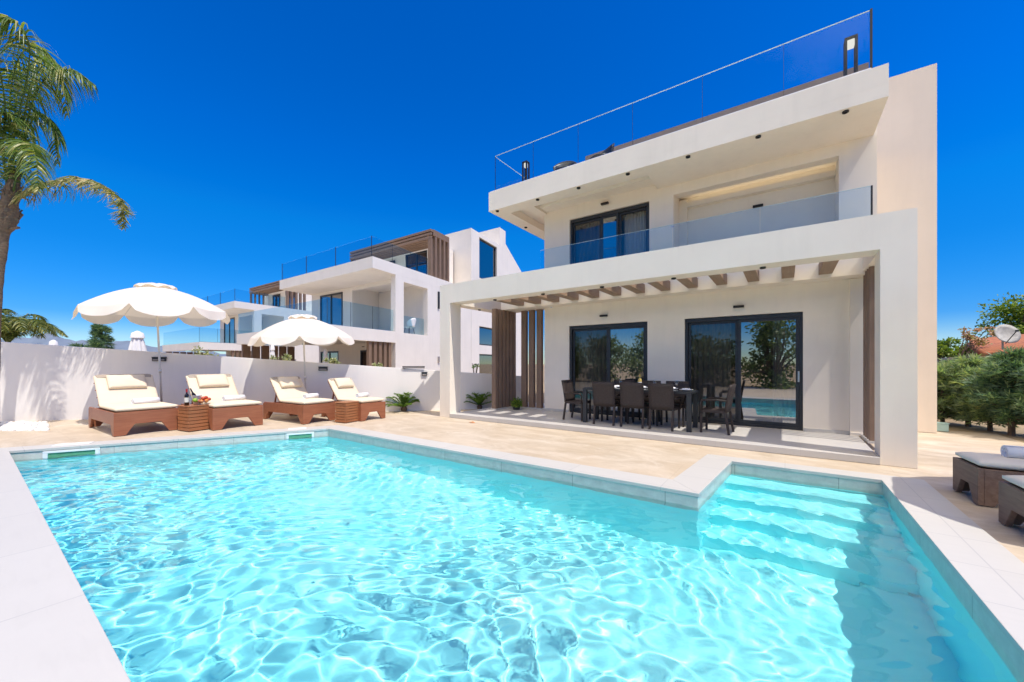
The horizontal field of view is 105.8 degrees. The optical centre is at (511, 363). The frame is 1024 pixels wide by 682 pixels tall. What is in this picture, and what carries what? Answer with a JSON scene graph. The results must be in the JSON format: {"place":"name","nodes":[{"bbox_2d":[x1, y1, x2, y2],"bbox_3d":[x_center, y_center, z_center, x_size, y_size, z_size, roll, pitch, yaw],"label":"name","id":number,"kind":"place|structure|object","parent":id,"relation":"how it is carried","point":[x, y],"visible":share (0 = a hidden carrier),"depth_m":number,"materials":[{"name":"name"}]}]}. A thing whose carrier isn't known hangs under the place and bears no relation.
{"place":"outdoors","nodes":[
{"label":"outdoors","id":0,"kind":"place"},
{"bbox_2d":[1,333,225,355],"bbox_3d":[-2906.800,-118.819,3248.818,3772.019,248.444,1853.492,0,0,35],"label":"hills","id":1,"kind":"structure","parent":0,"point":[120,345],"depth_m":2899.53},
{"bbox_2d":[128,331,146,350],"bbox_3d":[-14.018,0.110,14.500,0.744,2.680,0.744,0,0,-41],"label":"folded parasol","id":2,"kind":"object","parent":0,"point":[137,342],"visible":0.47,"depth_m":14.37,"materials":[{"name":"fabric"}]},
{"bbox_2d":[372,362,382,366],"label":"garden bush","id":3,"kind":"object","parent":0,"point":[378,364],"visible":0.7,"depth_m":14.91,"materials":[{"name":"green plant"}]},
{"bbox_2d":[471,363,479,372],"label":"garden bush","id":4,"kind":"object","parent":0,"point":[476,366],"visible":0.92,"depth_m":14.48,"materials":[{"name":"green plant"}]},
{"bbox_2d":[0,402,1023,562],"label":"deck","id":5,"kind":"structure","parent":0,"point":[673,460],"depth_m":7.00,"materials":[{"name":"tile"}]},
{"bbox_2d":[0,421,49,430],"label":"white pebbles","id":6,"kind":"object","parent":5,"relation":"on","point":[23,426],"visible":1,"depth_m":8.83,"materials":[{"name":"white gravel"}]},
{"bbox_2d":[0,13,135,367],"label":"palm tree","id":7,"kind":"object","parent":6,"relation":"on","point":[21,149],"visible":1,"depth_m":8.63,"materials":[{"name":"green plant"}]},
{"bbox_2d":[1,309,67,341],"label":"palm tree","id":8,"kind":"object","parent":5,"relation":"on","point":[13,327],"visible":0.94,"depth_m":15.49,"materials":[{"name":"green plant"}]},
{"bbox_2d":[48,340,57,344],"bbox_3d":[-22.495,0.140,19.000,0.569,2.620,0.569,0,0,4],"label":"folded parasol","id":9,"kind":"object","parent":5,"relation":"on","point":[52,342],"visible":0.21,"depth_m":18.91,"materials":[{"name":"fabric"}]},
{"bbox_2d":[68,341,92,347],"bbox_3d":[-18.680,0.262,16.825,1.625,2.439,1.798,0,0,-39],"label":"bush","id":10,"kind":"object","parent":5,"relation":"on","point":[77,345],"visible":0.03,"depth_m":16.58,"materials":[{"name":"green plant"}]},
{"bbox_2d":[84,323,115,348],"bbox_3d":[-17.505,-0.153,16.521,1.344,3.268,1.293,0,0,-18],"label":"conifer tree","id":11,"kind":"object","parent":5,"relation":"on","point":[99,338],"visible":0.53,"depth_m":16.37,"materials":[{"name":"green plant"}]},
{"bbox_2d":[89,374,178,436],"bbox_3d":[-8.507,0.847,8.704,2.100,1.207,1.040,0,0,33],"label":"sun lounger","id":12,"kind":"object","parent":5,"relation":"on","point":[119,413],"visible":0.95,"depth_m":8.50,"materials":[{"name":"white fabric"}]},
{"bbox_2d":[131,397,159,403],"bbox_3d":[-8.087,0.815,8.550,0.145,0.125,0.456,0,0,23],"label":"rolled towel","id":13,"kind":"object","parent":12,"relation":"on","point":[145,400],"visible":0.99,"depth_m":8.50,"materials":[{"name":"white fabric"}]},
{"bbox_2d":[71,283,229,421],"bbox_3d":[-8.943,-0.287,9.816,2.933,3.474,2.953,0,0,35],"label":"parasol","id":14,"kind":"object","parent":5,"relation":"on","point":[157,305],"visible":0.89,"depth_m":9.38,"materials":[{"name":"white fabric"}]},
{"bbox_2d":[177,403,212,431],"bbox_3d":[-6.978,1.177,8.540,0.452,0.545,0.480,0,0,25],"label":"side table","id":15,"kind":"object","parent":5,"relation":"on","point":[190,418],"visible":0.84,"depth_m":8.38,"materials":[{"name":"orange wood"}]},
{"bbox_2d":[184,389,188,405],"bbox_3d":[-7.051,0.725,8.396,0.086,0.360,0.084,0,0,35],"label":"wine bottle","id":16,"kind":"object","parent":15,"relation":"on","point":[186,399],"visible":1,"depth_m":8.36,"materials":[{"name":"black glass"}]},
{"bbox_2d":[192,395,201,403],"bbox_3d":[-7.038,0.802,8.656,0.180,0.205,0.177,0,0,35],"label":"ice bucket","id":17,"kind":"object","parent":15,"relation":"on","point":[196,396],"visible":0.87,"depth_m":8.60,"materials":[{"name":"white paint"}]},
{"bbox_2d":[191,346,218,355],"bbox_3d":[-12.345,0.360,15.447,0.982,2.181,1.197,0,0,35],"label":"garden bush","id":18,"kind":"object","parent":5,"relation":"on","point":[206,353],"visible":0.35,"depth_m":15.37,"materials":[{"name":"green plant"}]},
{"bbox_2d":[181,374,262,429],"bbox_3d":[-7.068,0.855,9.401,2.050,1.191,1.000,0,0,34],"label":"sun lounger","id":19,"kind":"object","parent":5,"relation":"on","point":[215,388],"visible":0.87,"depth_m":9.18,"materials":[{"name":"beige fabric"}]},
{"bbox_2d":[222,395,244,400],"bbox_3d":[-6.661,0.815,9.271,0.145,0.125,0.456,0,0,26],"label":"rolled towel","id":20,"kind":"object","parent":19,"relation":"on","point":[233,397],"visible":0.97,"depth_m":9.21,"materials":[{"name":"white fabric"}]},
{"bbox_2d":[0,342,520,420],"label":"garden wall","id":21,"kind":"structure","parent":5,"relation":"on","point":[40,382],"depth_m":10.56,"materials":[{"name":"paint"}]},
{"bbox_2d":[152,357,165,360],"bbox_3d":[-9.556,-0.127,10.487,0.334,0.114,0.059,0,0,-13],"label":"wall light","id":22,"kind":"object","parent":21,"relation":"attached to","point":[156,358],"visible":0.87,"depth_m":10.46,"materials":[{"name":"metal"}]},
{"bbox_2d":[318,367,327,370],"bbox_3d":[-5.559,0.143,11.393,0.264,0.114,0.059,0,0,-13],"label":"wall light","id":23,"kind":"object","parent":21,"relation":"attached to","point":[322,368],"visible":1,"depth_m":11.37,"materials":[{"name":"metal"}]},
{"bbox_2d":[402,366,424,367],"bbox_3d":[-3.038,0.108,11.965,0.684,0.069,0.059,0,0,-13],"label":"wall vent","id":24,"kind":"object","parent":21,"relation":"attached to","point":[413,366],"depth_m":11.94,"materials":[{"name":"metal"}]},
{"bbox_2d":[269,345,274,358],"bbox_3d":[-10.204,0.325,16.500,0.328,2.250,0.328,0,0,-41],"label":"folded parasol","id":25,"kind":"object","parent":5,"relation":"on","point":[272,349],"visible":0.38,"depth_m":16.45,"materials":[{"name":"fabric"}]},
{"bbox_2d":[263,376,334,423],"bbox_3d":[-5.565,0.896,10.107,1.850,1.109,0.840,0,0,31],"label":"sun lounger","id":26,"kind":"object","parent":5,"relation":"on","point":[290,391],"visible":0.96,"depth_m":9.91,"materials":[{"name":"beige fabric"}]},
{"bbox_2d":[303,393,318,398],"bbox_3d":[-5.228,0.835,10.067,0.145,0.125,0.376,0,0,22],"label":"rolled towel","id":27,"kind":"object","parent":26,"relation":"on","point":[311,395],"visible":0.99,"depth_m":10.01,"materials":[{"name":"white fabric"}]},
{"bbox_2d":[248,314,353,414],"bbox_3d":[-5.902,0.025,11.034,2.558,2.850,2.646,0,0,35],"label":"parasol","id":28,"kind":"object","parent":5,"relation":"on","point":[298,329],"visible":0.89,"depth_m":10.32,"materials":[{"name":"white fabric"}]},
{"bbox_2d":[322,349,328,362],"bbox_3d":[-8.184,0.400,17.000,0.328,2.100,0.328,0,0,-41],"label":"folded parasol","id":29,"kind":"object","parent":5,"relation":"on","point":[325,352],"visible":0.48,"depth_m":16.94,"materials":[{"name":"fabric"}]},
{"bbox_2d":[322,357,340,363],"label":"garden bush","id":30,"kind":"object","parent":5,"relation":"on","point":[333,360],"visible":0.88,"depth_m":13.94,"materials":[{"name":"green plant"}]},
{"bbox_2d":[334,401,358,422],"bbox_3d":[-4.146,1.200,9.712,0.392,0.500,0.420,0,0,25],"label":"side table","id":31,"kind":"object","parent":5,"relation":"on","point":[346,411],"visible":1,"depth_m":9.58,"materials":[{"name":"orange wood"}]},
{"bbox_2d":[321,378,384,420],"bbox_3d":[-4.323,0.920,10.528,1.720,1.060,0.760,0,0,32],"label":"sun lounger","id":32,"kind":"object","parent":5,"relation":"on","point":[343,389],"visible":0.84,"depth_m":10.33,"materials":[{"name":"beige fabric"}]},
{"bbox_2d":[355,392,368,397],"bbox_3d":[-4.039,0.845,10.444,0.145,0.125,0.356,0,0,24],"label":"rolled towel","id":33,"kind":"object","parent":32,"relation":"on","point":[366,394],"visible":0.99,"depth_m":10.36,"materials":[{"name":"white fabric"}]},
{"bbox_2d":[385,392,419,410],"bbox_3d":[-3.369,1.143,11.831,1.168,0.614,1.154,0,0,35],"label":"cycad","id":34,"kind":"object","parent":5,"relation":"on","point":[404,398],"visible":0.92,"depth_m":11.74,"materials":[{"name":"green plant"}]},
{"bbox_2d":[464,392,491,408],"bbox_3d":[-1.032,1.159,12.471,1.163,0.583,1.014,0,0,35],"label":"cycad","id":35,"kind":"object","parent":5,"relation":"on","point":[480,399],"visible":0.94,"depth_m":12.28,"materials":[{"name":"green plant"}]},
{"bbox_2d":[0,425,1023,681],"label":"pool coping","id":36,"kind":"object","parent":5,"relation":"on","point":[50,629],"visible":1,"depth_m":2.91,"materials":[{"name":"ceramic"}]},
{"bbox_2d":[440,8,936,468],"bbox_3d":[4.782,-2.797,11.310,10.415,8.506,8.800,0,0,35],"label":"villa","id":37,"kind":"object","parent":5,"relation":"on","point":[773,257],"visible":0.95,"depth_m":8.23,"materials":[{"name":"white paint"}]},
{"bbox_2d":[510,397,522,409],"bbox_3d":[0.125,1.157,11.401,0.402,0.385,0.450,0,0,-3],"label":"terrace plant","id":38,"kind":"object","parent":37,"relation":"on","point":[516,404],"visible":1,"depth_m":11.34,"materials":[{"name":"green plant"}]},
{"bbox_2d":[522,160,529,180],"bbox_3d":[0.384,-5.166,10.716,0.156,0.820,0.156,0,0,35],"label":"lantern","id":39,"kind":"object","parent":37,"relation":"on","point":[525,164],"visible":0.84,"depth_m":10.69,"materials":[{"name":"black metal"}]},
{"bbox_2d":[553,161,575,170],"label":"roof chair","id":40,"kind":"object","parent":37,"relation":"on","point":[563,164],"visible":0.27,"depth_m":10.89,"materials":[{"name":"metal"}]},
{"bbox_2d":[561,380,590,420],"bbox_3d":[1.552,0.874,9.403,0.577,0.956,0.568,0,0,35],"label":"dining chair","id":41,"kind":"object","parent":37,"relation":"on","point":[569,392],"visible":0.98,"depth_m":9.41,"materials":[{"name":"wicker"}]},
{"bbox_2d":[590,143,614,158],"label":"roof chair","id":42,"kind":"object","parent":37,"relation":"on","point":[610,148],"visible":0.29,"depth_m":9.78,"materials":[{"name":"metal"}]},
{"bbox_2d":[592,381,620,425],"bbox_3d":[2.143,0.874,8.731,0.568,0.956,0.577,0,0,34],"label":"dining chair","id":43,"kind":"object","parent":37,"relation":"on","point":[604,395],"visible":0.84,"depth_m":8.54,"materials":[{"name":"wicker"}]},
{"bbox_2d":[570,322,646,417],"bbox_3d":[2.520,0.155,10.226,2.135,2.390,0.120,0,0,35],"label":"sliding door","id":44,"kind":"structure","parent":37,"relation":"in","point":[603,352],"depth_m":10.23,"materials":[{"name":"glass"}]},
{"bbox_2d":[570,202,648,263],"bbox_3d":[2.624,-2.921,10.323,2.165,2.139,0.399,0,0,35],"label":"sliding door","id":45,"kind":"structure","parent":37,"relation":"in","point":[606,224],"depth_m":10.22,"materials":[{"name":"glass"}]},
{"bbox_2d":[606,380,633,421],"bbox_3d":[2.611,0.874,9.328,0.568,0.956,0.577,0,0,35],"label":"dining chair","id":46,"kind":"object","parent":37,"relation":"on","point":[617,398],"visible":0.19,"depth_m":9.43,"materials":[{"name":"wicker"}]},
{"bbox_2d":[619,382,648,428],"bbox_3d":[2.651,0.874,8.374,0.568,0.956,0.577,0,0,33],"label":"dining chair","id":47,"kind":"object","parent":37,"relation":"on","point":[631,395],"visible":0.86,"depth_m":8.19,"materials":[{"name":"wicker"}]},
{"bbox_2d":[583,387,698,431],"bbox_3d":[2.792,0.950,8.578,2.320,0.800,0.760,0,0,35],"label":"dining table","id":48,"kind":"object","parent":37,"relation":"on","point":[676,391],"visible":0.77,"depth_m":8.16,"materials":[{"name":"metal"}]},
{"bbox_2d":[632,380,660,423],"bbox_3d":[3.118,0.874,8.971,0.568,0.956,0.577,0,0,35],"label":"dining chair","id":49,"kind":"object","parent":37,"relation":"on","point":[646,400],"visible":0.22,"depth_m":9.06,"materials":[{"name":"wicker"}]},
{"bbox_2d":[647,383,681,431],"bbox_3d":[3.150,0.874,8.022,0.568,0.956,0.577,0,0,38],"label":"dining chair","id":50,"kind":"object","parent":37,"relation":"on","point":[660,396],"visible":1,"depth_m":7.85,"materials":[{"name":"wicker"}]},
{"bbox_2d":[660,381,689,426],"bbox_3d":[3.624,0.874,8.614,0.568,0.956,0.577,0,0,35],"label":"dining chair","id":51,"kind":"object","parent":37,"relation":"on","point":[683,384],"visible":0.48,"depth_m":8.71,"materials":[{"name":"wicker"}]},
{"bbox_2d":[699,384,735,434],"bbox_3d":[4.066,0.874,7.628,0.577,0.956,0.568,0,0,39],"label":"dining chair","id":52,"kind":"object","parent":37,"relation":"on","point":[728,400],"visible":1,"depth_m":7.51,"materials":[{"name":"wicker"}]},
{"bbox_2d":[685,312,802,430],"bbox_3d":[4.982,0.152,8.473,2.210,2.395,0.148,0,0,35],"label":"sliding door","id":53,"kind":"structure","parent":37,"relation":"in","point":[762,354],"depth_m":8.35,"materials":[{"name":"glass"}]},
{"bbox_2d":[843,33,857,75],"bbox_3d":[5.942,-5.226,6.798,0.176,0.940,0.176,0,0,35],"label":"lantern","id":54,"kind":"object","parent":37,"relation":"on","point":[850,42],"visible":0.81,"depth_m":6.76,"materials":[{"name":"black metal"}]},
{"bbox_2d":[937,422,949,431],"bbox_3d":[9.281,1.360,8.373,0.200,0.180,0.200,0,0,35],"label":"utility box","id":55,"kind":"object","parent":5,"relation":"on","point":[942,426],"visible":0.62,"depth_m":8.30,"materials":[{"name":"white plastic"}]},
{"bbox_2d":[953,452,1023,506],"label":"sun lounger","id":56,"kind":"object","parent":5,"relation":"on","point":[978,475],"visible":0.88,"depth_m":3.98,"materials":[{"name":"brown wood"}]},
{"bbox_2d":[1000,445,1023,458],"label":"rolled towel","id":57,"kind":"object","parent":56,"relation":"on","point":[1009,451],"visible":1,"depth_m":4.03,"materials":[{"name":"white fabric"}]},
{"bbox_2d":[999,475,1023,525],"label":"sun lounger","id":58,"kind":"object","parent":5,"relation":"on","point":[1011,502],"visible":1,"depth_m":3.42,"materials":[{"name":"brown wicker"}]},
{"bbox_2d":[0,0,1023,363],"label":"sky","id":59,"kind":"structure","parent":0,"point":[245,141],"materials":[{"name":"blue"}]},
{"bbox_2d":[10,430,1023,677],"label":"pool basin","id":60,"kind":"object","parent":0,"point":[1000,638],"visible":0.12,"depth_m":5.21,"materials":[{"name":"tile"}]},
{"bbox_2d":[42,441,99,457],"bbox_3d":[-7.803,1.571,6.955,0.709,0.259,0.382,0,0,-28],"label":"pool skimmer","id":61,"kind":"object","parent":60,"relation":"attached to","point":[53,454],"visible":0.62,"depth_m":6.82,"materials":[{"name":"white paint"}]},
{"bbox_2d":[286,427,313,438],"bbox_3d":[-4.699,1.571,8.603,0.531,0.259,0.382,0,0,-28],"label":"pool skimmer","id":62,"kind":"object","parent":60,"relation":"attached to","point":[300,435],"visible":0.62,"depth_m":8.47,"materials":[{"name":"white paint"}]},
{"bbox_2d":[14,436,1023,681],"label":"water","id":63,"kind":"structure","parent":0,"point":[322,559],"depth_m":2.96,"materials":[{"name":"blue liquid"}]},
{"bbox_2d":[528,364,1023,442],"bbox_3d":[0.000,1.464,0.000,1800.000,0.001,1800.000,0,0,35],"label":"ground","id":64,"kind":"structure","parent":0,"point":[954,425],"depth_m":8.76,"materials":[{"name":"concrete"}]},
{"bbox_2d":[162,278,318,362],"bbox_3d":[-21.793,-4.275,37.497,8.641,11.450,18.849,0,0,25],"label":"villa","id":65,"kind":"object","parent":64,"relation":"on","point":[277,305],"visible":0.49,"depth_m":33.86,"materials":[{"name":"paint"}]},
{"bbox_2d":[224,317,234,342],"bbox_3d":[-25.348,-2.745,34.773,2.388,2.650,0.098,0,0,35],"label":"window","id":66,"kind":"structure","parent":65,"relation":"in","point":[229,335],"depth_m":34.64,"materials":[{"name":"glass"}]},
{"bbox_2d":[273,294,279,306],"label":"window","id":67,"kind":"structure","parent":65,"relation":"in","point":[276,298],"depth_m":37.80,"materials":[{"name":"glass"}]},
{"bbox_2d":[289,291,294,308],"bbox_3d":[-20.775,-5.845,36.455,1.852,2.050,0.010,0,0,35],"label":"window","id":68,"kind":"structure","parent":65,"relation":"in","point":[289,291],"depth_m":36.20,"materials":[{"name":"glass"}]},
{"bbox_2d":[270,352,291,360],"bbox_3d":[-8.351,0.512,14.061,0.771,1.876,0.593,0,0,-12],"label":"garden bush","id":69,"kind":"object","parent":64,"relation":"on","point":[286,357],"visible":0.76,"depth_m":13.98,"materials":[{"name":"green plant"}]},
{"bbox_2d":[237,227,520,375],"bbox_3d":[-6.989,-4.275,25.344,8.641,11.450,18.849,0,0,25],"label":"villa","id":70,"kind":"object","parent":64,"relation":"on","point":[371,300],"visible":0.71,"depth_m":21.84,"materials":[{"name":"paint"}]},
{"bbox_2d":[321,351,338,363],"bbox_3d":[-11.125,0.350,23.668,2.018,2.200,0.098,0,0,35],"label":"window","id":71,"kind":"structure","parent":70,"relation":"in","point":[331,354],"depth_m":23.49,"materials":[{"name":"glass"}]},
{"bbox_2d":[320,292,342,324],"bbox_3d":[-10.544,-2.745,22.620,2.388,2.650,0.098,0,0,35],"label":"window","id":72,"kind":"structure","parent":70,"relation":"in","point":[331,305],"depth_m":22.54,"materials":[{"name":"glass"}]},
{"bbox_2d":[360,350,365,365],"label":"window","id":73,"kind":"structure","parent":70,"relation":"in","point":[362,352],"depth_m":21.67,"materials":[{"name":"glass"}]},
{"bbox_2d":[404,318,415,333],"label":"white chair","id":74,"kind":"object","parent":70,"relation":"on","point":[411,323],"visible":0.92,"depth_m":19.94,"materials":[{"name":"paint"}]},
{"bbox_2d":[406,250,426,273],"bbox_3d":[-5.969,-5.860,24.307,2.048,2.200,0.098,0,0,35],"label":"window","id":75,"kind":"structure","parent":70,"relation":"in","point":[419,259],"depth_m":24.21,"materials":[{"name":"glass"}]},
{"bbox_2d":[479,327,491,345],"bbox_3d":[-1.756,-1.875,26.905,0.079,1.230,2.544,0,0,25],"label":"window","id":76,"kind":"structure","parent":70,"relation":"in","point":[485,334],"depth_m":26.74,"materials":[{"name":"glass"}]},
{"bbox_2d":[479,354,491,373],"bbox_3d":[-1.756,0.100,26.905,0.079,1.480,2.544,0,0,25],"label":"window","id":77,"kind":"structure","parent":70,"relation":"in","point":[485,361],"depth_m":26.74,"materials":[{"name":"glass"}]},
{"bbox_2d":[479,238,495,278],"bbox_3d":[-1.756,-7.050,26.905,0.079,2.680,2.544,0,0,25],"label":"window","id":78,"kind":"structure","parent":70,"relation":"in","point":[487,253],"depth_m":26.88,"materials":[{"name":"glass"}]},
{"bbox_2d":[938,358,954,365],"bbox_3d":[12.228,0.636,10.703,1.607,1.688,1.428,0,0,-24],"label":"evergreen shrub","id":79,"kind":"object","parent":64,"relation":"on","point":[947,361],"visible":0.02,"depth_m":10.76,"materials":[{"name":"green plant"}]},
{"bbox_2d":[937,361,969,421],"bbox_3d":[10.302,0.700,9.260,1.426,1.560,1.382,0,0,-6],"label":"evergreen shrub","id":80,"kind":"object","parent":64,"relation":"on","point":[944,376],"visible":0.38,"depth_m":9.09,"materials":[{"name":"green plant"}]},
{"bbox_2d":[937,337,977,361],"bbox_3d":[17.855,0.169,15.945,1.773,2.588,1.783,0,0,-2],"label":"garden tree","id":81,"kind":"object","parent":64,"relation":"on","point":[944,349],"visible":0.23,"depth_m":15.79,"materials":[{"name":"green plant"}]},
{"bbox_2d":[937,353,989,426],"bbox_3d":[10.647,0.590,9.067,1.526,1.783,1.507,0,0,35],"label":"evergreen shrub","id":82,"kind":"object","parent":64,"relation":"on","point":[966,363],"visible":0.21,"depth_m":8.97,"materials":[{"name":"green plant"}]},
{"bbox_2d":[937,334,1023,362],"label":"old house","id":83,"kind":"structure","parent":64,"relation":"on","point":[995,345],"depth_m":14.18,"materials":[{"name":"ceramic"}]},
{"bbox_2d":[994,324,1020,349],"bbox_3d":[15.669,-0.854,12.250,0.516,0.809,0.489,0,0,-32],"label":"satellite dish","id":84,"kind":"object","parent":83,"relation":"attached to","point":[1003,333],"visible":1,"depth_m":12.31,"materials":[{"name":"paint"}]},
{"bbox_2d":[948,362,1019,430],"bbox_3d":[10.389,0.714,8.366,1.307,1.535,1.064,0,0,16],"label":"evergreen shrub","id":85,"kind":"object","parent":64,"relation":"on","point":[973,415],"visible":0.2,"depth_m":8.52,"materials":[{"name":"green plant"}]},
{"bbox_2d":[959,345,1023,435],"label":"evergreen shrub","id":86,"kind":"object","parent":64,"relation":"on","point":[978,382],"visible":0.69,"depth_m":7.87,"materials":[{"name":"green plant"}]},
{"bbox_2d":[973,292,1023,336],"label":"garden tree","id":87,"kind":"object","parent":64,"relation":"on","point":[1015,309],"visible":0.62,"depth_m":17.36,"materials":[{"name":"green plant"}]},
{"bbox_2d":[978,354,1023,421],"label":"evergreen shrub","id":88,"kind":"object","parent":64,"relation":"on","point":[1005,396],"visible":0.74,"depth_m":7.66,"materials":[{"name":"green plant"}]}
]}

